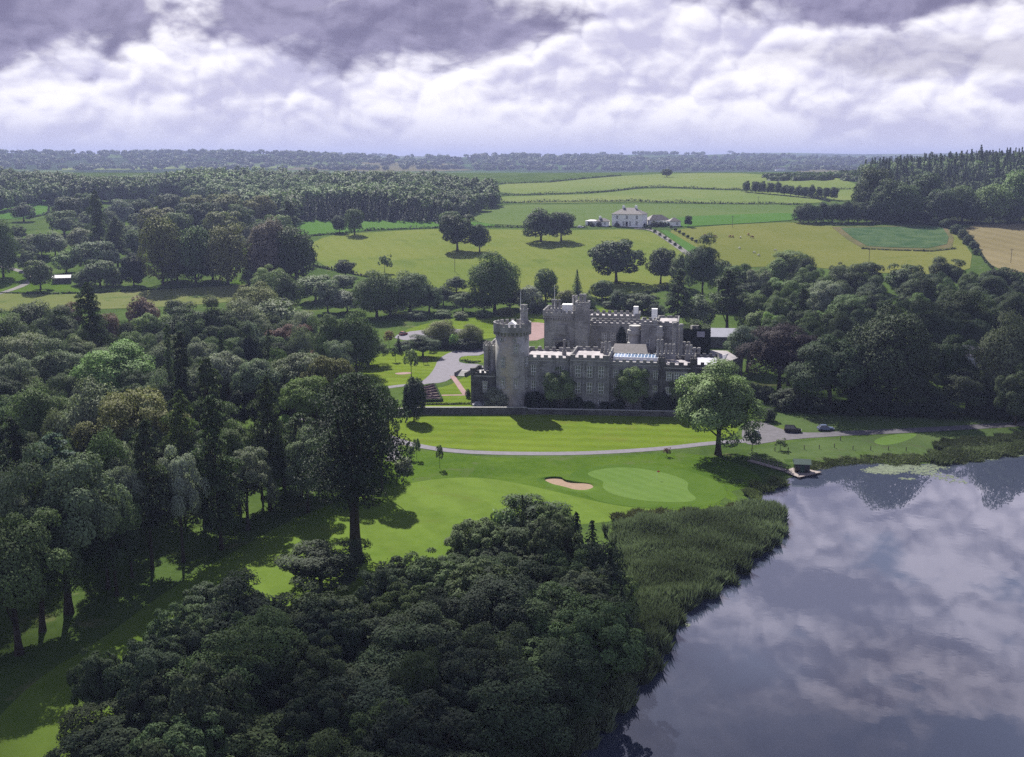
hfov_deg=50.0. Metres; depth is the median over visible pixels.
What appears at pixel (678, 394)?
broadleaf tree
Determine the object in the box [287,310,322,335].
broadleaf tree
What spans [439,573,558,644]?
broadleaf tree
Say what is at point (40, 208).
field
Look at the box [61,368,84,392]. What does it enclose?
broadleaf tree
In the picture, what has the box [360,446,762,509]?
fairway
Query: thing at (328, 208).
conifer plantation
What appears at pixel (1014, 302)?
broadleaf tree
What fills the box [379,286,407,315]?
beech tree
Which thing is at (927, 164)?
conifer tree
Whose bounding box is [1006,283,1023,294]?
beech tree
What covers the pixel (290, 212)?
conifer tree
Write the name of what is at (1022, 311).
broadleaf tree
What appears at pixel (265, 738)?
willow tree
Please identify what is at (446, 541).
willow tree
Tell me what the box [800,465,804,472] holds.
door
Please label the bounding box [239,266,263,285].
shrub
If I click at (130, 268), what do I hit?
yew tree
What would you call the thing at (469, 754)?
broadleaf tree
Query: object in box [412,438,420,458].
young tree
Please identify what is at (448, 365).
driveway
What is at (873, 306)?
broadleaf tree
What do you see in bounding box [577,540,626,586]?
broadleaf tree
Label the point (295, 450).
broadleaf tree
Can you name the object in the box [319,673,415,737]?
broadleaf tree
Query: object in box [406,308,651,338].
lawn
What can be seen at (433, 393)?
flower bed
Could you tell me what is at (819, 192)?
broadleaf tree
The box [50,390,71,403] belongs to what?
broadleaf tree
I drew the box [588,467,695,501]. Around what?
putting green
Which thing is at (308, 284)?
broadleaf tree
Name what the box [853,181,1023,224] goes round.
woodland floor
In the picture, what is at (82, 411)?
beech tree
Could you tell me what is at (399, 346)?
conifer tree
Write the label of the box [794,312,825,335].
broadleaf tree
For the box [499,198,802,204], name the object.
hedge
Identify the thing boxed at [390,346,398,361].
young tree
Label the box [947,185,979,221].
broadleaf tree
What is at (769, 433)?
car park
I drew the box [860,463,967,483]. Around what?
water lilies
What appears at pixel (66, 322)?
broadleaf tree
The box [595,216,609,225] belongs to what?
outbuilding
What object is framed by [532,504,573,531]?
willow tree
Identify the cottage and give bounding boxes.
[956,345,985,368]
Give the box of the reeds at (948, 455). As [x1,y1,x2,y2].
[922,438,1023,465]
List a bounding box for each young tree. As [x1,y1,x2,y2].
[378,254,392,272]
[383,330,394,341]
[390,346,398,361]
[402,349,418,376]
[407,446,415,454]
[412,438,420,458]
[436,444,443,467]
[449,334,458,344]
[490,497,517,535]
[663,447,670,453]
[743,431,761,450]
[774,438,787,449]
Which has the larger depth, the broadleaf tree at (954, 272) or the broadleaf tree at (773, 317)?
the broadleaf tree at (954, 272)
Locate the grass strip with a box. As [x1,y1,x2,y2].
[660,230,697,250]
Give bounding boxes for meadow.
[0,269,245,292]
[0,284,249,310]
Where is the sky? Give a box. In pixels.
[0,0,1023,156]
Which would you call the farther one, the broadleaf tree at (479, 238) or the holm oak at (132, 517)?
the broadleaf tree at (479, 238)
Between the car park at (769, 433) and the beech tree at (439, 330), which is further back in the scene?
the beech tree at (439, 330)
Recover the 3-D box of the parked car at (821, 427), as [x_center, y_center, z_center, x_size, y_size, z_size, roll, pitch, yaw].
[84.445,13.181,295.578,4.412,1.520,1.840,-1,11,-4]
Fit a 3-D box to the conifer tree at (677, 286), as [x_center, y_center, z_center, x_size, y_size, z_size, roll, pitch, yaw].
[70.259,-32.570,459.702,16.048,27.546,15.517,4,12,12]
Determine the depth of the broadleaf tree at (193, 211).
745.82 m
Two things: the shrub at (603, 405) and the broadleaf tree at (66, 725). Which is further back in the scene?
the shrub at (603, 405)
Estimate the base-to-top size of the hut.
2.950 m
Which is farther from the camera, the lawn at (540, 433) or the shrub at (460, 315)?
the shrub at (460, 315)
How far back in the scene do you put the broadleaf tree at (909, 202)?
778.87 m
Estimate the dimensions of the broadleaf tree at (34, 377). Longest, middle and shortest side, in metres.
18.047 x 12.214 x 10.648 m
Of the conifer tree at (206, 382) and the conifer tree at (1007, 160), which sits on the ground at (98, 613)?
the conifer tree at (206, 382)
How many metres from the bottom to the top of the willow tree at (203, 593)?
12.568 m
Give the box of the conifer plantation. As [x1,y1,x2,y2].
[298,186,450,222]
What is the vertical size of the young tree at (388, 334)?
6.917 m
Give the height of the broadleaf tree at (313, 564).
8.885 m
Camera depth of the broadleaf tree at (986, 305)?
459.09 m
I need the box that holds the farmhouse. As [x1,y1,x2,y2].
[775,167,785,170]
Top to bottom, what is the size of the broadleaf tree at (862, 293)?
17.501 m
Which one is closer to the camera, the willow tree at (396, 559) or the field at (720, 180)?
the willow tree at (396, 559)
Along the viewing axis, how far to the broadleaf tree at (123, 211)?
805.56 m
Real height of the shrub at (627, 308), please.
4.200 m
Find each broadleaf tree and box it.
[0,308,26,349]
[0,330,46,369]
[0,348,7,359]
[0,352,39,390]
[0,405,14,426]
[0,441,132,614]
[0,492,88,632]
[0,506,83,656]
[0,541,41,607]
[6,324,27,348]
[7,202,35,221]
[13,328,44,337]
[17,376,42,395]
[20,392,73,442]
[22,260,54,289]
[24,234,47,256]
[26,336,83,391]
[28,304,80,334]
[35,430,77,472]
[41,372,86,397]
[44,210,78,233]
[45,230,67,255]
[50,196,85,217]
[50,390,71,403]
[51,250,78,272]
[51,329,75,341]
[55,695,150,756]
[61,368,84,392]
[63,301,82,325]
[65,327,93,345]
[66,227,90,249]
[66,385,192,494]
[67,335,95,349]
[67,389,99,404]
[68,338,166,398]
[70,241,116,266]
[74,193,101,215]
[79,259,118,286]
[80,482,143,589]
[96,441,150,547]
[97,312,122,347]
[102,734,177,756]
[107,199,137,222]
[114,331,156,353]
[116,368,161,387]
[120,229,146,254]
[125,295,160,327]
[129,198,154,215]
[130,312,171,336]
[135,339,156,353]
[135,393,158,422]
[136,212,183,285]
[137,207,173,232]
[141,315,164,335]
[141,382,170,413]
[150,444,210,562]
[153,192,182,211]
[154,300,218,334]
[154,330,175,345]
[154,623,284,727]
[155,334,167,344]
[157,335,180,354]
[163,212,193,241]
[163,300,186,319]
[171,225,215,283]
[172,430,228,526]
[175,203,206,228]
[175,314,207,340]
[178,355,201,370]
[180,194,208,210]
[184,363,209,404]
[186,336,217,360]
[195,568,289,647]
[197,202,223,223]
[199,293,240,328]
[200,223,250,284]
[201,336,224,345]
[202,211,245,239]
[206,194,240,212]
[212,345,244,383]
[215,359,249,419]
[216,418,260,510]
[216,446,279,530]
[222,317,252,345]
[223,337,246,351]
[225,203,255,230]
[226,280,280,313]
[226,659,283,713]
[227,604,309,690]
[230,384,258,427]
[236,322,259,361]
[239,314,264,332]
[242,195,277,220]
[244,234,269,272]
[247,215,287,276]
[250,263,284,296]
[250,335,278,359]
[252,393,294,423]
[253,297,300,327]
[259,315,290,337]
[263,324,312,344]
[264,214,294,239]
[264,414,294,487]
[270,224,318,282]
[271,271,303,307]
[272,538,372,597]
[278,412,326,496]
[283,426,335,512]
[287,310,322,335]
[288,326,315,349]
[288,727,354,756]
[295,274,338,301]
[303,404,338,443]
[307,313,346,357]
[312,279,341,311]
[319,661,402,705]
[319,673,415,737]
[322,340,354,371]
[323,431,370,476]
[330,274,357,289]
[330,289,361,311]
[331,215,345,232]
[334,259,356,274]
[343,209,364,234]
[347,620,432,686]
[352,600,465,661]
[359,337,389,364]
[360,412,399,470]
[387,646,455,708]
[401,334,441,356]
[417,287,443,311]
[421,592,467,638]
[429,552,464,566]
[437,629,532,657]
[438,210,459,220]
[438,286,454,305]
[439,213,475,250]
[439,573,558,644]
[439,748,488,756]
[442,276,466,291]
[449,291,476,311]
[449,657,575,756]
[453,552,518,574]
[453,621,530,677]
[469,224,490,251]
[473,290,492,309]
[482,522,535,559]
[498,493,579,536]
[500,289,519,307]
[512,580,596,645]
[513,284,542,311]
[522,207,561,241]
[524,634,614,727]
[534,267,559,301]
[537,548,588,581]
[542,366,576,407]
[547,211,575,240]
[556,290,576,305]
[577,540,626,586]
[578,293,596,308]
[587,238,647,282]
[587,279,613,301]
[593,564,638,617]
[607,595,635,641]
[608,289,631,309]
[613,366,649,409]
[623,292,660,311]
[645,246,676,283]
[661,169,672,176]
[668,252,690,282]
[669,376,687,404]
[673,357,767,455]
[681,294,715,324]
[684,215,692,224]
[684,232,723,297]
[707,259,732,291]
[722,325,765,372]
[724,263,753,292]
[733,293,770,327]
[735,322,819,389]
[736,282,761,296]
[742,180,750,191]
[744,309,770,330]
[746,267,771,294]
[751,181,759,192]
[754,277,799,302]
[758,181,765,191]
[759,315,793,334]
[761,311,780,325]
[763,294,794,322]
[765,182,774,193]
[765,257,794,281]
[766,290,782,308]
[770,250,810,275]
[774,181,781,194]
[780,185,787,194]
[784,334,870,411]
[785,293,806,319]
[786,185,794,195]
[787,311,807,332]
[791,205,807,222]
[791,326,811,361]
[792,264,824,288]
[793,185,802,196]
[794,282,818,307]
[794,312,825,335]
[799,309,823,326]
[800,187,808,196]
[800,202,817,222]
[805,280,847,313]
[807,184,815,197]
[811,204,823,221]
[815,187,822,196]
[815,275,834,297]
[816,201,831,221]
[816,311,833,325]
[820,312,851,333]
[820,330,852,353]
[822,187,830,197]
[824,203,839,221]
[825,294,875,321]
[828,262,845,274]
[828,331,852,346]
[829,187,839,197]
[829,263,871,292]
[834,203,849,222]
[840,280,855,295]
[843,199,855,221]
[847,308,871,337]
[850,166,894,209]
[850,202,867,222]
[852,272,880,294]
[854,276,888,301]
[857,291,884,326]
[858,261,885,282]
[860,281,882,286]
[861,294,882,325]
[862,205,874,221]
[868,178,908,221]
[876,296,912,325]
[881,184,926,222]
[884,263,926,294]
[894,271,943,302]
[905,292,930,316]
[906,171,943,210]
[908,298,964,346]
[925,188,962,220]
[926,273,940,281]
[927,334,980,393]
[928,256,966,283]
[930,283,955,303]
[930,289,998,335]
[942,367,998,413]
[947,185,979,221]
[953,311,986,344]
[957,271,977,293]
[960,198,991,222]
[965,272,1013,296]
[970,318,992,342]
[974,183,1016,222]
[978,293,997,310]
[979,270,1008,290]
[979,308,1008,333]
[980,291,997,308]
[992,296,1010,328]
[993,198,1023,222]
[993,293,1009,304]
[993,370,1023,424]
[997,291,1023,330]
[998,267,1023,292]
[1001,168,1023,221]
[1009,280,1023,290]
[1013,358,1023,377]
[1018,306,1023,324]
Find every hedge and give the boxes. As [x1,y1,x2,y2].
[0,284,220,293]
[33,203,50,217]
[308,224,586,235]
[314,264,671,301]
[425,401,470,404]
[460,358,481,362]
[497,174,620,183]
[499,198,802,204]
[500,184,830,201]
[748,190,828,199]
[831,221,1023,225]
[861,247,956,251]
[961,225,995,269]
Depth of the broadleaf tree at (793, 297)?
451.31 m
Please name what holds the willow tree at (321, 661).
on the ground at (98, 613)
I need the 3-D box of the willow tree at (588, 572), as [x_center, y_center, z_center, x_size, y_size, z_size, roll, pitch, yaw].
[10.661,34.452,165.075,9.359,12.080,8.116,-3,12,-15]
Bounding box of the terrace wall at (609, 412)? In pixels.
[527,408,675,416]
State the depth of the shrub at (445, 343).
420.38 m
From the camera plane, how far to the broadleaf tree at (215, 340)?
344.39 m
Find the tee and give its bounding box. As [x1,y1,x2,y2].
[874,433,916,444]
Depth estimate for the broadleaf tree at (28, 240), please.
665.31 m
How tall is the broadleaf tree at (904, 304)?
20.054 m
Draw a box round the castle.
[470,292,742,413]
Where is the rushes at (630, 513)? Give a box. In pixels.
[609,501,734,520]
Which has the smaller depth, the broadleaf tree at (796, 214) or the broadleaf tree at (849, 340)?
the broadleaf tree at (849, 340)
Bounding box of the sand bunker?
[545,478,592,489]
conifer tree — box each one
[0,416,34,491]
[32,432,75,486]
[68,281,117,347]
[83,190,108,241]
[102,217,130,265]
[126,419,183,569]
[156,388,200,520]
[161,323,174,382]
[162,330,199,433]
[182,394,248,549]
[184,357,242,449]
[215,331,230,389]
[246,375,290,506]
[262,328,272,361]
[276,200,303,231]
[395,336,402,352]
[519,495,526,527]
[570,511,586,557]
[572,270,583,296]
[581,520,599,561]
[604,548,620,584]
[618,587,629,623]
[661,268,697,317]
[704,270,751,327]
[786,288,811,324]
[892,162,899,179]
[900,159,908,176]
[908,169,914,184]
[924,155,931,172]
[944,161,950,177]
[949,175,955,188]
[960,162,968,182]
[968,149,973,164]
[975,164,981,181]
[978,145,984,161]
[990,150,995,162]
[992,161,998,177]
[1000,151,1009,170]
[1007,162,1012,178]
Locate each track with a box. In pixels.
[0,266,30,293]
[634,228,692,254]
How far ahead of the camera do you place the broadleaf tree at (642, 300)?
503.33 m
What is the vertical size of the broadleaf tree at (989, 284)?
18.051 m
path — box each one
[300,418,745,454]
[450,376,465,394]
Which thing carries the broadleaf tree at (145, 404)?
on the ground at (98, 613)
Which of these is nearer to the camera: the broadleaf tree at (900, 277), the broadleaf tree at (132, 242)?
the broadleaf tree at (900, 277)
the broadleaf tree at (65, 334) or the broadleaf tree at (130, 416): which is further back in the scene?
the broadleaf tree at (65, 334)
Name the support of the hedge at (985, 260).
on the ground at (98, 613)
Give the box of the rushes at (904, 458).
[810,452,928,469]
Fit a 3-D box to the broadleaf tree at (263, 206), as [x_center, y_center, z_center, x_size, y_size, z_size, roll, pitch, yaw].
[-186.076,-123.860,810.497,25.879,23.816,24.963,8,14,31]
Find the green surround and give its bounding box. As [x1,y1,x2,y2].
[570,464,725,507]
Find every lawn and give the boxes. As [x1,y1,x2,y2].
[350,348,463,385]
[389,414,737,451]
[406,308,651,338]
[425,374,482,406]
[461,354,483,362]
[747,428,1023,463]
[772,410,1023,431]
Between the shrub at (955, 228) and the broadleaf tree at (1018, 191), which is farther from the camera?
the broadleaf tree at (1018, 191)
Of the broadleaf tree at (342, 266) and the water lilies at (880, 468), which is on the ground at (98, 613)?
the broadleaf tree at (342, 266)
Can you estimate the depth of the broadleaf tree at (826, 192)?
968.84 m
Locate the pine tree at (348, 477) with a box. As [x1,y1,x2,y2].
[293,372,416,552]
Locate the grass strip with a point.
(684, 244)
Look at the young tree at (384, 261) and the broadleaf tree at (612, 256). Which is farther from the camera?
the young tree at (384, 261)
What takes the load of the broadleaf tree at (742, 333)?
on the ground at (98, 613)
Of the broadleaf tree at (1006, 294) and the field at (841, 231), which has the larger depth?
the field at (841, 231)
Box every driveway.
[388,383,428,387]
[421,348,483,383]
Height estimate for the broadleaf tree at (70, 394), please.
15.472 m
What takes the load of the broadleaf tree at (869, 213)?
on the ground at (98, 613)
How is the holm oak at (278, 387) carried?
on the ground at (98, 613)
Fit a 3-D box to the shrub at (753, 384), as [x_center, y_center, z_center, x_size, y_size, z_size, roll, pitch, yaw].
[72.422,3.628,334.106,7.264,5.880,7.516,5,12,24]
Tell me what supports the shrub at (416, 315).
on the ground at (98, 613)
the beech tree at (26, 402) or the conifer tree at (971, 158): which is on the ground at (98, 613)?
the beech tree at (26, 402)
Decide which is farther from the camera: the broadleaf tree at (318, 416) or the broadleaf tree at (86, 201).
the broadleaf tree at (86, 201)
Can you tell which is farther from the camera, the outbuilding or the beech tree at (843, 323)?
the outbuilding
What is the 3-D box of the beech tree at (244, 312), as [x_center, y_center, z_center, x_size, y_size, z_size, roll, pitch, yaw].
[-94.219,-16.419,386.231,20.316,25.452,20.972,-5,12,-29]
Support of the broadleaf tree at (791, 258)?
on the ground at (98, 613)
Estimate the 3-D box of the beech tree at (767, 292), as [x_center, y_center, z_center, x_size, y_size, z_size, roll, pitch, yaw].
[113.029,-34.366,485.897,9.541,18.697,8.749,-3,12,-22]
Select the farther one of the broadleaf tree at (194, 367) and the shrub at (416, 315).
the shrub at (416, 315)
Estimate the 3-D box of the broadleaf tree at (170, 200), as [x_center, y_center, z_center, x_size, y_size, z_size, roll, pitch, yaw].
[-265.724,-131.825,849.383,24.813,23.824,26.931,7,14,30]
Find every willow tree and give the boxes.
[10,224,26,237]
[11,236,24,250]
[15,249,36,268]
[20,242,40,259]
[29,233,50,259]
[43,710,158,756]
[54,217,74,236]
[65,648,123,713]
[70,222,90,234]
[75,211,92,226]
[80,233,94,248]
[102,210,117,224]
[102,249,120,263]
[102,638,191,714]
[121,225,138,239]
[122,635,176,665]
[123,668,184,737]
[125,740,192,756]
[126,711,231,756]
[127,213,143,226]
[142,602,205,641]
[150,660,253,748]
[158,612,230,653]
[168,624,222,662]
[171,597,220,617]
[180,576,245,614]
[196,219,209,231]
[197,710,307,756]
[207,753,226,756]
[217,609,287,653]
[231,587,268,611]
[235,233,245,245]
[240,224,251,238]
[250,215,256,224]
[251,222,263,228]
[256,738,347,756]
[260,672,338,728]
[266,635,360,704]
[269,582,379,662]
[275,681,353,756]
[283,598,368,670]
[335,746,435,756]
[342,697,410,748]
[344,597,384,619]
[353,566,417,617]
[356,689,480,756]
[359,609,414,645]
[364,555,407,586]
[367,581,430,624]
[398,547,466,597]
[411,629,475,682]
[416,584,459,612]
[423,647,519,723]
[441,557,529,627]
[443,517,510,554]
[450,517,505,562]
[468,542,521,561]
[482,560,558,597]
[501,550,546,582]
[511,514,584,558]
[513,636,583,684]
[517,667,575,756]
[521,615,570,655]
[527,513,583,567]
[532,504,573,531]
[542,563,583,597]
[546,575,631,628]
[548,595,655,699]
[555,567,607,597]
[594,574,641,623]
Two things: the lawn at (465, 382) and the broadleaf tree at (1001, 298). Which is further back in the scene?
the broadleaf tree at (1001, 298)
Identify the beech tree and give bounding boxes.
[0,217,20,276]
[0,377,53,437]
[0,460,28,506]
[0,467,30,528]
[1,345,36,382]
[3,299,63,329]
[19,465,45,500]
[20,324,38,346]
[39,309,61,337]
[40,407,74,448]
[46,326,64,342]
[49,374,123,455]
[50,389,68,410]
[81,425,137,491]
[114,319,138,344]
[143,366,172,411]
[159,263,187,279]
[178,327,197,353]
[200,253,221,279]
[224,296,270,331]
[244,319,264,338]
[268,345,290,363]
[269,241,291,278]
[285,325,311,354]
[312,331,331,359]
[333,308,379,373]
[351,268,398,317]
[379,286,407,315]
[388,269,435,312]
[421,318,458,341]
[457,323,483,341]
[466,249,521,311]
[758,280,775,302]
[780,281,795,301]
[786,272,795,281]
[794,255,817,274]
[802,318,818,337]
[812,324,828,351]
[827,310,856,338]
[834,281,850,299]
[843,303,941,409]
[931,271,949,291]
[938,284,953,300]
[942,277,957,293]
[973,307,1023,405]
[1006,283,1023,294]
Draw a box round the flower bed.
[421,383,442,401]
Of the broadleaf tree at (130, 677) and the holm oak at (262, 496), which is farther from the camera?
the holm oak at (262, 496)
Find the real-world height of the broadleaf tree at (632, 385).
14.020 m
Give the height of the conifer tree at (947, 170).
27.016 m
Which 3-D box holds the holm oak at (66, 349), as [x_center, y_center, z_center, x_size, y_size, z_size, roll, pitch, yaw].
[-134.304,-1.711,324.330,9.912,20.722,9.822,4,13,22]
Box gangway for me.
[747,455,787,470]
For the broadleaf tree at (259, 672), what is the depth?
132.55 m
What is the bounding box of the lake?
[580,454,1023,756]
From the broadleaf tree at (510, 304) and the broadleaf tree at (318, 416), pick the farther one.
the broadleaf tree at (510, 304)
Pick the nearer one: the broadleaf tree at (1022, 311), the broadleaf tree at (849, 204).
the broadleaf tree at (1022, 311)
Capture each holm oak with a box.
[0,376,27,395]
[0,394,19,416]
[0,426,7,449]
[0,431,39,475]
[40,338,69,359]
[65,342,92,358]
[91,347,110,363]
[91,496,141,596]
[98,465,146,577]
[110,347,144,367]
[115,383,146,400]
[120,426,176,469]
[137,370,170,384]
[143,345,176,369]
[173,369,209,428]
[193,350,245,413]
[197,325,228,341]
[229,358,286,420]
[245,427,284,499]
[259,382,297,424]
[261,342,293,358]
[261,456,296,510]
[262,336,284,342]
[270,352,321,422]
[278,375,329,436]
[298,355,355,414]
[327,372,373,470]
[357,383,398,488]
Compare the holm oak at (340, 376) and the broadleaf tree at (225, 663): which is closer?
the broadleaf tree at (225, 663)
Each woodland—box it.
[0,165,501,217]
[857,152,1023,194]
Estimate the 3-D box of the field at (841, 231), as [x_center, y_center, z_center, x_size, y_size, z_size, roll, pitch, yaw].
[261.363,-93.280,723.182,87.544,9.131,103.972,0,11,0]
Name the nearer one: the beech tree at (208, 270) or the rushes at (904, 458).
the rushes at (904, 458)
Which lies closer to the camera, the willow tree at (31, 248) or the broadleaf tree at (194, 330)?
the broadleaf tree at (194, 330)
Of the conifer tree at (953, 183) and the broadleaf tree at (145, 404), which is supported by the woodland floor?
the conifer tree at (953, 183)
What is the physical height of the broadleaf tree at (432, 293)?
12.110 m
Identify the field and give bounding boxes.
[0,199,48,218]
[62,166,295,169]
[295,219,494,233]
[312,229,694,299]
[472,204,798,226]
[498,173,854,199]
[500,188,821,203]
[664,213,798,226]
[670,222,971,273]
[832,225,953,249]
[842,226,948,247]
[965,223,1023,271]
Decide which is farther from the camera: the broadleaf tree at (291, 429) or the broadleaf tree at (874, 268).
the broadleaf tree at (874, 268)
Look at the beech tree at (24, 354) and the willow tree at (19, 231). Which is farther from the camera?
the willow tree at (19, 231)
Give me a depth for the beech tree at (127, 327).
375.05 m
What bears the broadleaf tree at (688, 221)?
on the ground at (98, 613)
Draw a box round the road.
[833,422,1023,435]
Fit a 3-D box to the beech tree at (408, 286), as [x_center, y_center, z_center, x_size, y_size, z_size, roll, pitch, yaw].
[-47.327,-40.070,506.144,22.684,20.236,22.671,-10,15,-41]
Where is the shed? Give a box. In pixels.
[710,328,737,347]
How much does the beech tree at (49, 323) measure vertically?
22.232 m
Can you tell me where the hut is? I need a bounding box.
[792,459,811,472]
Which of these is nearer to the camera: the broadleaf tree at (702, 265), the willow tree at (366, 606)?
the willow tree at (366, 606)
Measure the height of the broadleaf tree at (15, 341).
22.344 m
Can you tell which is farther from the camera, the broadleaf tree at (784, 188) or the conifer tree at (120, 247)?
the broadleaf tree at (784, 188)
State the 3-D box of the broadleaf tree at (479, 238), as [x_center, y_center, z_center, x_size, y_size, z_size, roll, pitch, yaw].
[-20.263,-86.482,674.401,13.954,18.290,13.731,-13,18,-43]
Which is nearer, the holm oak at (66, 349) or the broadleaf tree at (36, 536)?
the broadleaf tree at (36, 536)
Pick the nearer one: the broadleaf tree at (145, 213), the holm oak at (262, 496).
the holm oak at (262, 496)
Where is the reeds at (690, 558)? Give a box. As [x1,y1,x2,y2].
[534,497,789,756]
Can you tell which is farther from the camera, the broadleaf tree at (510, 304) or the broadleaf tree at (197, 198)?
the broadleaf tree at (197, 198)
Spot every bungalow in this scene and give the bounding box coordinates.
[647,215,668,224]
[667,217,681,225]
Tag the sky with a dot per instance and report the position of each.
(458, 78)
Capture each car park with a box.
[395,329,460,339]
[529,322,543,340]
[742,421,851,444]
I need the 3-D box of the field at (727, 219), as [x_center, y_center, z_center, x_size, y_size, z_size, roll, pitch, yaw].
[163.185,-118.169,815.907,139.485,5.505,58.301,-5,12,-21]
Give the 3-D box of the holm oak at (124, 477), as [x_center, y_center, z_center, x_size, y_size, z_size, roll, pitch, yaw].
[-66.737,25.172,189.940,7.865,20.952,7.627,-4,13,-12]
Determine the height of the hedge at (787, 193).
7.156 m
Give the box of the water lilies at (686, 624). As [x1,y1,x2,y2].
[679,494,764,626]
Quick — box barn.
[52,275,71,283]
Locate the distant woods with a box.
[0,148,943,181]
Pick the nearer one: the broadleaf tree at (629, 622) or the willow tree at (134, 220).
the broadleaf tree at (629, 622)
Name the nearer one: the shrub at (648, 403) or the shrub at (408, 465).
the shrub at (408, 465)
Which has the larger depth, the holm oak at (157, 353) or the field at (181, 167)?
the field at (181, 167)
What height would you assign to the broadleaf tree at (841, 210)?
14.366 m
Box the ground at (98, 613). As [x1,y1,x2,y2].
[0,153,1023,756]
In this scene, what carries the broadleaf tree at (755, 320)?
on the ground at (98, 613)
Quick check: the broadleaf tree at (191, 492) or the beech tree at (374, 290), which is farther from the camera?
the beech tree at (374, 290)
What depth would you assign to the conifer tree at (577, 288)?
530.20 m
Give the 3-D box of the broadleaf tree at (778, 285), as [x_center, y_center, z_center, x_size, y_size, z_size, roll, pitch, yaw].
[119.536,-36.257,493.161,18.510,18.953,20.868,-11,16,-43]
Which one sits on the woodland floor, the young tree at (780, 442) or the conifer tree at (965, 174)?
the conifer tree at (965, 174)
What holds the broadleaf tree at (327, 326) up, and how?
on the ground at (98, 613)
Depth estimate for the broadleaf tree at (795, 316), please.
407.65 m
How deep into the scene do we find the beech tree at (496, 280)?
499.27 m
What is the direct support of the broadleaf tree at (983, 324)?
on the ground at (98, 613)
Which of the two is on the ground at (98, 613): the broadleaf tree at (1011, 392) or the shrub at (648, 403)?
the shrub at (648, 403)
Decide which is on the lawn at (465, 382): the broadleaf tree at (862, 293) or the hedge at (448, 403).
the hedge at (448, 403)
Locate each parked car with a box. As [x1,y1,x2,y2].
[472,401,485,406]
[784,424,800,432]
[817,424,834,430]
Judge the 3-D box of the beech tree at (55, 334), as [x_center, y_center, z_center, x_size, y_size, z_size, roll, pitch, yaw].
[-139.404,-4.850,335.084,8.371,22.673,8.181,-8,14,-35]
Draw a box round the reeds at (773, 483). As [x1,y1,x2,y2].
[739,473,790,501]
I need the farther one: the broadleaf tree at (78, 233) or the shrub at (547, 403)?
the broadleaf tree at (78, 233)
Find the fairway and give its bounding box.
[0,477,654,756]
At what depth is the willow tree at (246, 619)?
143.80 m
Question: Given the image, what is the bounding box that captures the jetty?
[784,468,821,478]
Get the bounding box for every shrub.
[71,270,95,285]
[101,269,123,285]
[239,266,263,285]
[393,341,409,349]
[394,456,412,472]
[407,310,428,319]
[433,309,453,317]
[438,338,457,348]
[453,311,467,318]
[454,338,481,349]
[465,388,470,397]
[474,309,494,317]
[477,339,489,347]
[483,387,508,406]
[495,307,515,316]
[525,391,544,407]
[527,301,547,313]
[537,395,556,407]
[565,396,582,408]
[580,401,596,408]
[599,401,610,408]
[603,301,619,307]
[610,399,625,409]
[621,303,640,309]
[640,397,657,409]
[643,303,665,315]
[650,220,657,226]
[652,391,672,409]
[667,399,678,411]
[747,381,759,397]
[753,385,776,401]
[758,408,776,421]
[769,388,809,411]
[799,396,832,413]
[928,217,938,225]
[939,218,951,227]
[950,224,961,233]
[957,229,969,238]
[962,234,975,244]
[965,393,1006,419]
[968,241,979,248]
[971,248,978,253]
[1001,402,1023,420]
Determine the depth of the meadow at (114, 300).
545.04 m
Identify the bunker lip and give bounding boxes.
[536,476,600,492]
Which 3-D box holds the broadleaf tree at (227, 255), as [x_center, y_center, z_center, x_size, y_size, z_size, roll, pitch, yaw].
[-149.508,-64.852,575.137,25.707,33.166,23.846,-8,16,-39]
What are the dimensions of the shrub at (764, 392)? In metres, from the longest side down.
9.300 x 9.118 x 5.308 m
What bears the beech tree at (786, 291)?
on the ground at (98, 613)
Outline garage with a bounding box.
[585,219,596,224]
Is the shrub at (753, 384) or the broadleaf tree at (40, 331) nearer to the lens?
the shrub at (753, 384)
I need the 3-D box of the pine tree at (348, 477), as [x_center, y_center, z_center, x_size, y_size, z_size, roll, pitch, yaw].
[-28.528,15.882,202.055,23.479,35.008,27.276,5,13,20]
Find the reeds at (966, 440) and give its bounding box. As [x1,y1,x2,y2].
[931,430,1023,449]
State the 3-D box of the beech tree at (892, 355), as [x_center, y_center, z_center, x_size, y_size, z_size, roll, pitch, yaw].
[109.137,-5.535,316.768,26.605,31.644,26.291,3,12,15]
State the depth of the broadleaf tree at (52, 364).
301.52 m
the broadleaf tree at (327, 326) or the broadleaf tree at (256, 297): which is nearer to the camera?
the broadleaf tree at (327, 326)
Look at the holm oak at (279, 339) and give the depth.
354.32 m
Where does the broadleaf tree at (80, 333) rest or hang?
on the ground at (98, 613)
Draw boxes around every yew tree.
[119,253,146,285]
[401,377,427,420]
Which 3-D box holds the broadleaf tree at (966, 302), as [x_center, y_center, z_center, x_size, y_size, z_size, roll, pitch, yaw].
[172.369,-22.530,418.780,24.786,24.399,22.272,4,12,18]
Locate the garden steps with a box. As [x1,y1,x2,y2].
[454,369,469,376]
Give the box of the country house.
[612,205,647,226]
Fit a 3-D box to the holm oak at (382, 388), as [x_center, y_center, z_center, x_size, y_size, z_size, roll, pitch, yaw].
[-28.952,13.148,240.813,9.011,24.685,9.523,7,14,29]
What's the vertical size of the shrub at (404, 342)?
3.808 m
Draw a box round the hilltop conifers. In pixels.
[859,147,1023,196]
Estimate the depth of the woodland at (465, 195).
1034.71 m
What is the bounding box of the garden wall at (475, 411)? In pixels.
[394,407,526,415]

